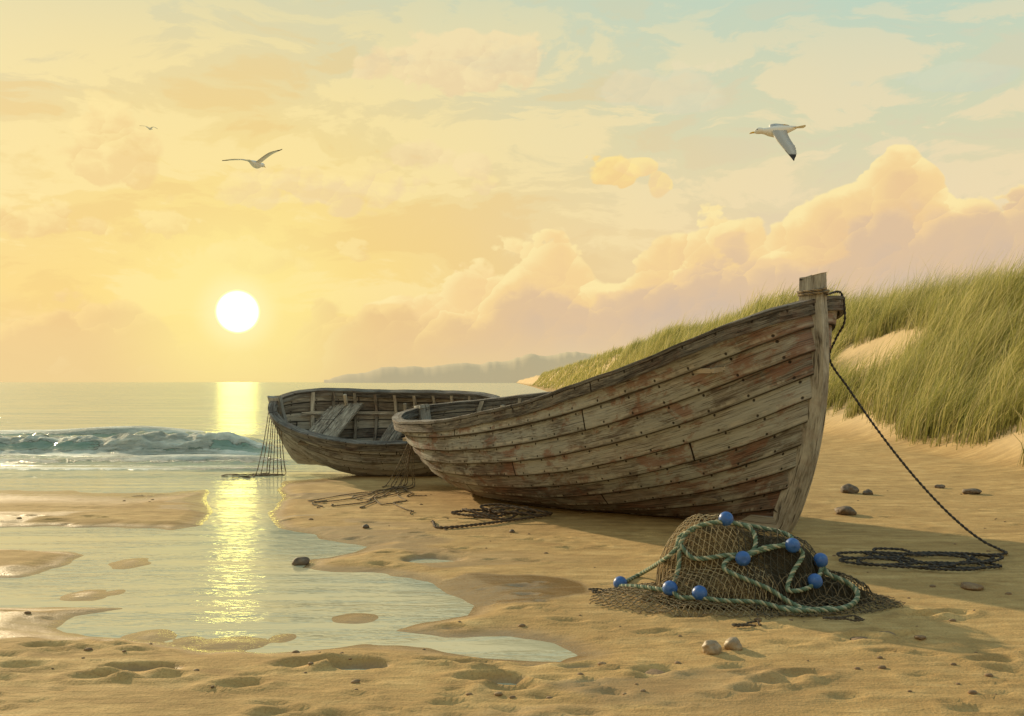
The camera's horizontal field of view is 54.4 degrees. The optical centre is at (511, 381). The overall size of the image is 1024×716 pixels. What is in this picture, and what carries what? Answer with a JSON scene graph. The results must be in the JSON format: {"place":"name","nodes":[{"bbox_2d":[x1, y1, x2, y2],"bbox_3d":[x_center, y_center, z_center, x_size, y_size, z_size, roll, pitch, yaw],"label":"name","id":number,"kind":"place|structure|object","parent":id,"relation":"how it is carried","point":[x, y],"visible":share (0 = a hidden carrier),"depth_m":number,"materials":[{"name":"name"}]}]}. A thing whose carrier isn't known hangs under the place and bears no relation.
{"place":"outdoors","nodes":[
{"label":"outdoors","id":0,"kind":"place"},
{"bbox_2d":[222,149,281,168],"bbox_3d":[-4.540,-3.892,17.373,0.717,0.267,0.969,0,0,-36],"label":"seagull","id":1,"kind":"object","parent":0,"point":[257,164],"visible":1,"depth_m":17.43,"materials":[{"name":"white"}]},
{"bbox_2d":[0,382,546,477],"bbox_3d":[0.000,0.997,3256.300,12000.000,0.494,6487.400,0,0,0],"label":"sea","id":2,"kind":"structure","parent":0,"point":[132,429],"depth_m":25.95,"materials":[{"name":"liquid"}]},
{"bbox_2d":[324,352,596,382],"bbox_3d":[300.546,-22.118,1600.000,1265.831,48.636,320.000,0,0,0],"label":"headland hills","id":3,"kind":"structure","parent":0,"point":[516,370],"depth_m":1472.61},
{"bbox_2d":[0,316,1023,715],"bbox_3d":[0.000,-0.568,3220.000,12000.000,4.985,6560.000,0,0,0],"label":"beach ground","id":4,"kind":"structure","parent":0,"point":[500,578],"depth_m":4.93,"materials":[{"name":"beige sand"}]},
{"bbox_2d":[0,478,577,684],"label":"tide pool","id":5,"kind":"structure","parent":4,"relation":"on","point":[227,568],"depth_m":6.00,"materials":[{"name":"liquid"}]},
{"bbox_2d":[292,557,309,565],"bbox_3d":[-1.413,1.206,6.670,0.128,0.072,0.114,0,0,-38],"label":"beach stone","id":6,"kind":"object","parent":5,"relation":"on","point":[297,561],"visible":0.91,"depth_m":6.63,"materials":[{"name":"grey stone"}]},
{"bbox_2d":[267,388,499,475],"bbox_3d":[-1.597,0.676,13.120,3.293,1.048,1.744,0,22,11],"label":"wooden fishing boat","id":7,"kind":"object","parent":4,"relation":"on","point":[351,431],"visible":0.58,"depth_m":13.40,"materials":[{"name":"brown wood"}]},
{"bbox_2d":[221,411,285,477],"bbox_3d":[-3.399,0.770,12.983,0.596,0.908,0.723,0,0,40],"label":"stern rope","id":8,"kind":"object","parent":7,"relation":"attached to","point":[258,474],"visible":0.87,"depth_m":13.10,"materials":[{"name":"fabric"}]},
{"bbox_2d":[431,503,552,528],"bbox_3d":[-0.254,1.127,8.575,1.190,0.129,0.655,0,0,-35],"label":"rope coil","id":9,"kind":"object","parent":4,"relation":"on","point":[491,513],"visible":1,"depth_m":8.58,"materials":[{"name":"black fabric"}]},
{"bbox_2d":[16,490,1011,698],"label":"scattered pebbles","id":10,"kind":"object","parent":4,"relation":"on","point":[355,681],"visible":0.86,"depth_m":4.21,"materials":[{"name":"stone"}]},
{"bbox_2d":[392,272,844,531],"bbox_3d":[0.631,0.217,9.546,2.224,2.058,5.624,-11,7,-38],"label":"wooden fishing boat","id":11,"kind":"object","parent":4,"relation":"on","point":[728,417],"visible":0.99,"depth_m":7.84,"materials":[{"name":"brown wood"}]},
{"bbox_2d":[308,406,429,513],"bbox_3d":[-1.460,0.734,10.352,1.160,0.921,2.873,0,0,0],"label":"stern rope","id":12,"kind":"object","parent":11,"relation":"attached to","point":[394,486],"visible":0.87,"depth_m":10.70,"materials":[{"name":"brown fabric"}]},
{"bbox_2d":[645,669,664,674],"bbox_3d":[0.592,1.202,4.088,0.087,0.032,0.097,0,0,-37],"label":"beach stone","id":13,"kind":"object","parent":4,"relation":"on","point":[654,671],"visible":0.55,"depth_m":4.08,"materials":[{"name":"beige stone"}]},
{"bbox_2d":[702,640,721,654],"bbox_3d":[0.877,1.168,4.366,0.084,0.075,0.084,0,0,31],"label":"beach stone","id":14,"kind":"object","parent":4,"relation":"on","point":[711,647],"visible":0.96,"depth_m":4.34,"materials":[{"name":"beige stone"}]},
{"bbox_2d":[724,637,741,650],"bbox_3d":[0.981,1.169,4.423,0.081,0.075,0.084,0,0,4],"label":"beach stone","id":15,"kind":"object","parent":4,"relation":"on","point":[732,643],"visible":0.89,"depth_m":4.39,"materials":[{"name":"beige stone"}]},
{"bbox_2d":[588,512,905,626],"bbox_3d":[1.254,0.975,5.419,1.677,0.526,1.321,0,0,0],"label":"fishing net pile","id":16,"kind":"object","parent":4,"relation":"on","point":[719,564],"visible":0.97,"depth_m":5.30,"materials":[{"name":"fabric"}]},
{"bbox_2d":[530,240,1023,466],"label":"dune grass","id":17,"kind":"structure","parent":4,"relation":"on","point":[979,383],"depth_m":20.05,"materials":[{"name":"green plant"}]},
{"bbox_2d":[834,506,856,514],"bbox_3d":[3.001,1.164,8.953,0.169,0.100,0.182,0,0,-17],"label":"beach stone","id":18,"kind":"object","parent":4,"relation":"on","point":[845,510],"visible":0.95,"depth_m":8.88,"materials":[{"name":"grey stone"}]},
{"bbox_2d":[840,483,858,493],"bbox_3d":[3.610,1.152,10.660,0.188,0.128,0.174,0,0,45],"label":"beach stone","id":19,"kind":"object","parent":4,"relation":"on","point":[848,488],"visible":0.88,"depth_m":10.61,"materials":[{"name":"grey stone"}]},
{"bbox_2d":[850,636,867,639],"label":"beach stone","id":20,"kind":"object","parent":4,"relation":"on","point":[856,638],"visible":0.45,"depth_m":4.59,"materials":[{"name":"beige stone"}]},
{"bbox_2d":[862,489,872,494],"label":"beach stone","id":21,"kind":"object","parent":4,"relation":"on","point":[867,492],"visible":0.98,"depth_m":10.48,"materials":[{"name":"grey stone"}]},
{"bbox_2d":[797,287,1007,570],"bbox_3d":[2.608,0.248,6.867,1.460,1.887,1.262,0,0,38],"label":"mooring rope","id":22,"kind":"object","parent":4,"relation":"on","point":[900,558],"visible":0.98,"depth_m":6.69,"materials":[{"name":"black fabric"}]},
{"bbox_2d":[914,635,926,639],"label":"beach stone","id":23,"kind":"object","parent":4,"relation":"on","point":[920,637],"visible":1,"depth_m":4.55,"materials":[{"name":"stone"}]},
{"bbox_2d":[934,484,944,488],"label":"beach stone","id":24,"kind":"object","parent":4,"relation":"on","point":[941,486],"visible":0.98,"depth_m":11.12,"materials":[{"name":"grey stone"}]},
{"bbox_2d":[960,582,983,589],"bbox_3d":[2.648,1.178,5.748,0.126,0.035,0.147,0,0,-7],"label":"beach stone","id":25,"kind":"object","parent":4,"relation":"on","point":[969,586],"visible":1,"depth_m":5.70,"materials":[{"name":"beige stone"}]},
{"bbox_2d":[962,488,981,493],"bbox_3d":[4.857,1.156,10.518,0.205,0.067,0.155,0,0,0],"label":"beach stone","id":26,"kind":"object","parent":4,"relation":"on","point":[971,491],"visible":1,"depth_m":10.47,"materials":[{"name":"grey stone"}]},
{"bbox_2d":[0,0,1023,381],"label":"sky","id":27,"kind":"structure","parent":0,"point":[479,182],"materials":[{"name":"yellow"}]},
{"bbox_2d":[750,123,805,160],"bbox_3d":[3.482,-2.988,12.474,0.860,0.623,0.581,0,0,-38],"label":"seagull","id":28,"kind":"object","parent":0,"point":[778,132],"visible":1,"depth_m":12.31,"materials":[{"name":"white"}]}
]}

